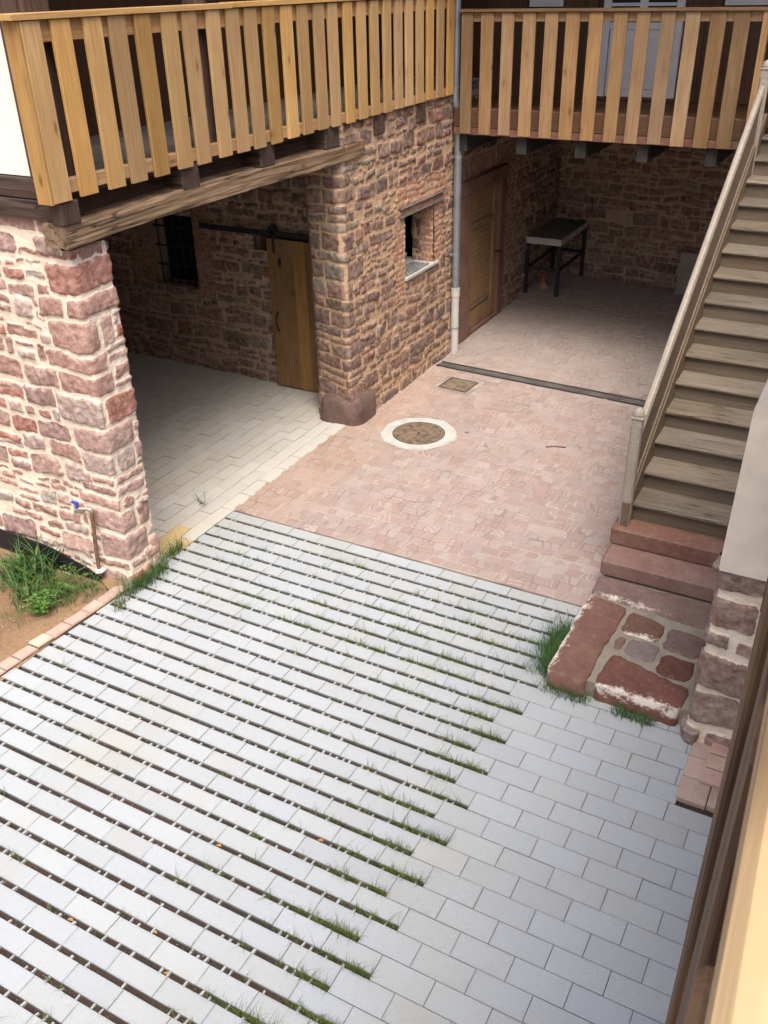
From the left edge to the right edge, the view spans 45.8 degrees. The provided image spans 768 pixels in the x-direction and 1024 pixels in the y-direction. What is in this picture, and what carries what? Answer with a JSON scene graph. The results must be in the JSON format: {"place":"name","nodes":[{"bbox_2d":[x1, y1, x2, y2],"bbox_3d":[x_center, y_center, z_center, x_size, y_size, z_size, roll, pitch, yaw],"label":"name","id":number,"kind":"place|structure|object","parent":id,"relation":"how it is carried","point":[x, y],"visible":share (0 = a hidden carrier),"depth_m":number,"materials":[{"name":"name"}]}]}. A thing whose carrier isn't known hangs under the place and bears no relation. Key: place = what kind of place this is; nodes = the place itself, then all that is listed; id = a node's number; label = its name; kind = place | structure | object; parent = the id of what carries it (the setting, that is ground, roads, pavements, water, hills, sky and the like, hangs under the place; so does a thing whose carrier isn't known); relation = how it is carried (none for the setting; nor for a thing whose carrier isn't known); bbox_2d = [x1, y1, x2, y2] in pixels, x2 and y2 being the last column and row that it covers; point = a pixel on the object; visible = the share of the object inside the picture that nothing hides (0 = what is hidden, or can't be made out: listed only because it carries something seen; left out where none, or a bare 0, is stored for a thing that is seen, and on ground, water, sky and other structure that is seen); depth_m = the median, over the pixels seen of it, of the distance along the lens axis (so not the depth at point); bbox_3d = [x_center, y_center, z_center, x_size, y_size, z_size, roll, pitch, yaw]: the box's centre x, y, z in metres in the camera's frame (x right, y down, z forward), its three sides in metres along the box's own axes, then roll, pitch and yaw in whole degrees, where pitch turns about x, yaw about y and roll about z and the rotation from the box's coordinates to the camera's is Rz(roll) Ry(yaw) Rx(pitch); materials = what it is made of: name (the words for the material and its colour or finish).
{"place":"outdoors","nodes":[
{"label":"outdoors","id":0,"kind":"place"},
{"bbox_2d":[0,548,122,680],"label":"earth bed","id":1,"kind":"object","parent":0,"point":[15,641],"visible":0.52,"depth_m":7.55,"materials":[{"name":"brown soil"}]},
{"bbox_2d":[0,550,45,576],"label":"leafy weed","id":2,"kind":"object","parent":1,"relation":"on","point":[18,563],"visible":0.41,"depth_m":8.10,"materials":[{"name":"green plant"}]},
{"bbox_2d":[0,561,50,614],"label":"long leaf weed","id":3,"kind":"object","parent":1,"relation":"on","point":[17,589],"visible":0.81,"depth_m":7.66,"materials":[{"name":"green plant"}]},
{"bbox_2d":[0,592,52,628],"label":"long leaf weed","id":4,"kind":"object","parent":1,"relation":"on","point":[16,612],"visible":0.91,"depth_m":7.50,"materials":[{"name":"green plant"}]},
{"bbox_2d":[0,539,69,596],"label":"long leaf weed","id":5,"kind":"object","parent":1,"relation":"on","point":[14,570],"visible":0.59,"depth_m":7.99,"materials":[{"name":"green plant"}]},
{"bbox_2d":[25,591,61,617],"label":"leafy weed","id":6,"kind":"object","parent":1,"relation":"on","point":[38,610],"visible":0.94,"depth_m":7.51,"materials":[{"name":"green plant"}]},
{"bbox_2d":[0,530,89,601],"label":"long leaf weed","id":7,"kind":"object","parent":1,"relation":"on","point":[40,559],"visible":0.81,"depth_m":7.96,"materials":[{"name":"green plant"}]},
{"bbox_2d":[0,529,101,581],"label":"membrane strip","id":8,"kind":"object","parent":1,"relation":"on","point":[7,539],"visible":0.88,"depth_m":8.12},
{"bbox_2d":[5,558,102,610],"bbox_3d":[-2.852,0.598,7.802,0.754,0.201,0.782,-25,38,-34],"label":"leafy weed","id":9,"kind":"object","parent":1,"relation":"on","point":[43,589],"visible":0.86,"depth_m":7.79,"materials":[{"name":"green plant"}]},
{"bbox_2d":[0,585,127,676],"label":"kerb strip","id":10,"kind":"object","parent":1,"relation":"on","point":[67,625],"visible":0.94,"depth_m":7.33,"materials":[{"name":"beige stone"}]},
{"bbox_2d":[35,573,97,613],"bbox_3d":[-2.675,0.667,7.705,0.623,0.165,0.636,-2,30,-1],"label":"long leaf weed","id":11,"kind":"object","parent":1,"relation":"on","point":[60,594],"visible":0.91,"depth_m":7.70,"materials":[{"name":"green plant"}]},
{"bbox_2d":[70,500,105,579],"bbox_3d":[-2.522,0.283,7.786,0.190,0.841,0.070,7,31,14],"label":"garden tap","id":12,"kind":"object","parent":1,"relation":"on","point":[99,569],"visible":0.97,"depth_m":7.71,"materials":[{"name":"brown metal"}]},
{"bbox_2d":[66,567,114,605],"bbox_3d":[-2.549,0.617,7.736,0.551,0.215,0.583,-8,31,-11],"label":"long leaf weed","id":13,"kind":"object","parent":1,"relation":"on","point":[89,586],"visible":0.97,"depth_m":7.80,"materials":[{"name":"green plant"}]},
{"bbox_2d":[7,352,345,614],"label":"garage floor","id":14,"kind":"structure","parent":0,"point":[234,439],"depth_m":10.45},
{"bbox_2d":[159,532,201,561],"bbox_3d":[-1.918,0.300,8.320,0.309,0.146,0.513,14,34,25],"label":"grass tuft","id":15,"kind":"object","parent":14,"relation":"on","point":[172,550],"visible":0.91,"depth_m":8.32,"materials":[{"name":"green plant"}]},
{"bbox_2d":[190,483,218,507],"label":"grass tuft","id":16,"kind":"object","parent":14,"relation":"on","point":[202,498],"visible":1,"depth_m":9.11,"materials":[{"name":"green plant"}]},
{"bbox_2d":[2,581,493,1023],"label":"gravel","id":17,"kind":"structure","parent":0,"point":[146,741],"depth_m":6.02,"materials":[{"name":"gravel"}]},
{"bbox_2d":[0,511,713,1023],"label":"paving","id":18,"kind":"structure","parent":0,"point":[562,831],"depth_m":5.69,"materials":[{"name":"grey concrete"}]},
{"bbox_2d":[104,585,127,611],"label":"grass tuft","id":19,"kind":"object","parent":18,"relation":"on","point":[120,603],"visible":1,"depth_m":7.63,"materials":[{"name":"green plant"}]},
{"bbox_2d":[109,537,179,600],"bbox_3d":[-2.098,0.512,7.895,0.547,0.217,0.870,14,34,25],"label":"grass tuft","id":20,"kind":"object","parent":18,"relation":"on","point":[139,583],"visible":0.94,"depth_m":7.87,"materials":[{"name":"green plant"}]},
{"bbox_2d":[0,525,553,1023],"bbox_3d":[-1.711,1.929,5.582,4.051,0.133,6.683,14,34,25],"label":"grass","id":21,"kind":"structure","parent":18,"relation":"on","point":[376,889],"depth_m":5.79,"materials":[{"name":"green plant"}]},
{"bbox_2d":[517,605,578,681],"bbox_3d":[1.328,0.988,6.956,0.536,0.209,0.950,14,34,25],"label":"grass tuft","id":22,"kind":"object","parent":18,"relation":"on","point":[557,637],"visible":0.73,"depth_m":6.97,"materials":[{"name":"green plant"}]},
{"bbox_2d":[534,673,595,706],"bbox_3d":[1.310,1.270,6.559,0.481,0.125,0.285,14,34,25],"label":"grass tuft","id":23,"kind":"object","parent":18,"relation":"on","point":[570,694],"visible":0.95,"depth_m":6.55,"materials":[{"name":"green plant"}]},
{"bbox_2d":[546,575,711,726],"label":"stone platform","id":24,"kind":"structure","parent":18,"relation":"on","point":[630,645],"depth_m":6.78,"materials":[{"name":"red stone"}]},
{"bbox_2d":[600,543,718,601],"bbox_3d":[2.421,0.468,7.559,1.118,0.150,0.515,14,34,25],"label":"stone step","id":25,"kind":"object","parent":24,"relation":"on","point":[682,577],"visible":0.42,"depth_m":7.44,"materials":[{"name":"red stone"}]},
{"bbox_2d":[610,516,724,566],"bbox_3d":[2.526,0.225,7.663,1.130,0.160,0.440,14,34,25],"label":"stone step","id":26,"kind":"object","parent":25,"relation":"on","point":[696,548],"visible":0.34,"depth_m":7.55,"materials":[{"name":"red stone"}]},
{"bbox_2d":[618,60,767,539],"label":"staircase","id":27,"kind":"structure","parent":26,"relation":"on","point":[691,420],"depth_m":8.16,"materials":[{"name":"brown wood"}]},
{"bbox_2d":[602,694,659,727],"bbox_3d":[1.734,1.404,6.332,0.449,0.106,0.227,14,34,25],"label":"grass tuft","id":28,"kind":"object","parent":18,"relation":"on","point":[626,714],"visible":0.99,"depth_m":6.35,"materials":[{"name":"green plant"}]},
{"bbox_2d":[675,741,718,812],"bbox_3d":[2.138,1.712,5.902,0.355,0.054,0.605,14,34,25],"label":"edging stone","id":29,"kind":"object","parent":18,"relation":"on","point":[692,790],"visible":0.45,"depth_m":5.80,"materials":[{"name":"pink stone"}]},
{"bbox_2d":[699,742,728,788],"bbox_3d":[2.216,1.655,5.904,0.245,0.040,0.395,14,34,25],"label":"edging stone","id":30,"kind":"object","parent":29,"relation":"on","point":[712,771],"visible":0.45,"depth_m":5.89,"materials":[{"name":"pink stone"}]},
{"bbox_2d":[680,380,767,747],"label":"wall","id":31,"kind":"structure","parent":18,"relation":"on","point":[740,564],"depth_m":5.55,"materials":[{"name":"beige stone"}]},
{"bbox_2d":[234,272,681,606],"bbox_3d":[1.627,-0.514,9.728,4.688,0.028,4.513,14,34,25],"label":"courtyard cobbles","id":32,"kind":"object","parent":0,"point":[603,501],"visible":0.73,"depth_m":9.32,"materials":[{"name":"pink stone"}]},
{"bbox_2d":[381,418,456,450],"bbox_3d":[0.402,-0.889,10.420,0.876,0.044,0.861,14,34,25],"label":"manhole","id":33,"kind":"object","parent":32,"relation":"on","point":[420,434],"visible":1,"depth_m":10.39,"materials":[{"name":"metal"}]},
{"bbox_2d":[431,375,485,395],"bbox_3d":[0.954,-1.617,11.643,0.520,0.040,0.500,17,35,28],"label":"access cover","id":34,"kind":"object","parent":32,"relation":"on","point":[458,385],"visible":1,"depth_m":11.62,"materials":[{"name":"metal"}]},
{"bbox_2d":[458,87,560,343],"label":"passage wall","id":35,"kind":"structure","parent":32,"relation":"on","point":[509,201],"depth_m":13.45,"materials":[{"name":"brown stone"}]},
{"bbox_2d":[469,182,502,328],"bbox_3d":[1.426,-3.689,13.103,0.154,1.940,1.163,14,34,25],"label":"door","id":36,"kind":"structure","parent":35,"relation":"in","point":[484,212],"depth_m":13.14,"materials":[{"name":"brown wood"}]},
{"bbox_2d":[454,7,767,166],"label":"gallery","id":37,"kind":"object","parent":35,"relation":"on","point":[589,123],"visible":0.88,"depth_m":10.08,"materials":[{"name":"brown wood"}]},
{"bbox_2d":[488,0,767,104],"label":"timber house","id":38,"kind":"structure","parent":37,"relation":"on","point":[753,39],"depth_m":10.97,"materials":[{"name":"wood"}]},
{"bbox_2d":[597,0,686,98],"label":"door","id":39,"kind":"structure","parent":38,"relation":"in","point":[654,31],"depth_m":10.91,"materials":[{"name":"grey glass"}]},
{"bbox_2d":[436,361,645,406],"bbox_3d":[2.679,-1.386,11.313,4.515,0.168,0.200,16,35,27],"label":"drain channel","id":40,"kind":"object","parent":32,"relation":"in","point":[461,366],"visible":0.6,"depth_m":11.62,"materials":[{"name":"metal"}]},
{"bbox_2d":[554,128,767,289],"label":"wall","id":41,"kind":"structure","parent":32,"relation":"on","point":[649,222],"depth_m":14.81,"materials":[{"name":"brown stone"}]},
{"bbox_2d":[539,274,547,288],"bbox_3d":[2.655,-3.840,15.127,0.150,0.225,0.150,14,34,25],"label":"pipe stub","id":42,"kind":"object","parent":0,"point":[543,285],"visible":1,"depth_m":15.11,"materials":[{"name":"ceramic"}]},
{"bbox_2d":[443,272,683,396],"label":"passage cobbles","id":43,"kind":"object","parent":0,"point":[556,338],"visible":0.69,"depth_m":13.18,"materials":[{"name":"beige stone"}]},
{"bbox_2d":[523,218,587,296],"bbox_3d":[2.865,-4.257,15.142,0.590,0.922,1.400,14,34,25],"label":"table","id":44,"kind":"object","parent":43,"relation":"on","point":[557,232],"visible":0.99,"depth_m":14.76,"materials":[{"name":"black wood"}]},
{"bbox_2d":[564,219,587,233],"bbox_3d":[3.239,-4.792,15.248,0.320,0.162,0.440,14,34,25],"label":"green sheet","id":45,"kind":"object","parent":44,"relation":"on","point":[575,222],"visible":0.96,"depth_m":15.21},
{"bbox_2d":[675,252,698,294],"bbox_3d":[5.000,-3.771,14.495,0.620,0.659,0.103,18,35,29],"label":"leaning board","id":46,"kind":"object","parent":43,"relation":"on","point":[687,263],"visible":0.42,"depth_m":14.56,"materials":[{"name":"grey wood"}]},
{"label":"ground","id":47,"kind":"structure","parent":0,"visible":0},
{"bbox_2d":[91,76,478,256],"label":"garage ceiling","id":48,"kind":"structure","parent":47,"relation":"on","point":[408,223],"depth_m":12.38,"materials":[{"name":"brown wood"}]},
{"bbox_2d":[48,0,487,136],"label":"wall","id":49,"kind":"structure","parent":48,"relation":"on","point":[83,70],"depth_m":9.10,"materials":[{"name":"white paint"}]},
{"bbox_2d":[300,95,453,425],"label":"stone wall","id":50,"kind":"structure","parent":47,"relation":"on","point":[382,325],"depth_m":10.48,"materials":[{"name":"beige stone"}]},
{"bbox_2d":[405,261,428,276],"bbox_3d":[0.322,-3.022,11.280,0.230,0.023,0.600,14,34,25],"label":"window sill","id":51,"kind":"structure","parent":50,"relation":"on","point":[411,267],"depth_m":11.32,"materials":[{"name":"stone"}]},
{"bbox_2d":[448,0,461,352],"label":"downpipe","id":52,"kind":"object","parent":50,"relation":"attached to","point":[455,287],"visible":0.83,"depth_m":11.60,"materials":[{"name":"metal"}]},
{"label":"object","id":53,"kind":"structure","parent":0,"visible":0},
{"bbox_2d":[0,216,160,585],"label":"stone pier","id":54,"kind":"structure","parent":53,"relation":"on","point":[69,425],"depth_m":7.28,"materials":[{"name":"beige stone"}]},
{"bbox_2d":[0,0,83,226],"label":"timber frame wall","id":55,"kind":"structure","parent":54,"relation":"on","point":[18,197],"depth_m":6.20,"materials":[{"name":"white paint"}]},
{"bbox_2d":[42,139,364,249],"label":"oak lintel","id":56,"kind":"structure","parent":54,"relation":"on","point":[101,222],"depth_m":7.23,"materials":[{"name":"brown wood"}]},
{"bbox_2d":[0,0,454,211],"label":"timber gallery","id":57,"kind":"object","parent":56,"relation":"on","point":[181,149],"visible":0.98,"depth_m":7.18,"materials":[{"name":"brown wood"}]},
{"bbox_2d":[100,174,308,382],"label":"garage wall","id":58,"kind":"structure","parent":53,"relation":"on","point":[189,291],"depth_m":11.84,"materials":[{"name":"brown stone"}]},
{"bbox_2d":[164,215,198,280],"bbox_3d":[-2.538,-3.522,11.974,0.790,0.970,0.030,14,34,25],"label":"window pane","id":59,"kind":"structure","parent":58,"relation":"in","point":[183,221],"depth_m":12.06,"materials":[{"name":"black glass"}]},
{"bbox_2d":[199,222,318,391],"bbox_3d":[-1.443,-2.539,11.243,1.870,2.030,0.146,14,34,25],"label":"sliding door","id":60,"kind":"structure","parent":58,"relation":"attached to","point":[290,275],"depth_m":11.05,"materials":[{"name":"brown wood"}]},
{"bbox_3d":[4.377,-1.228,4.199,2.150,6.900,19.600,14,34,25],"label":"house","id":61,"kind":"object","parent":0,"visible":0},
{"bbox_2d":[665,578,767,1023],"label":"railing","id":62,"kind":"object","parent":61,"relation":"attached to","point":[722,975],"visible":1,"depth_m":0.29,"materials":[{"name":"brown wood"}]}
]}

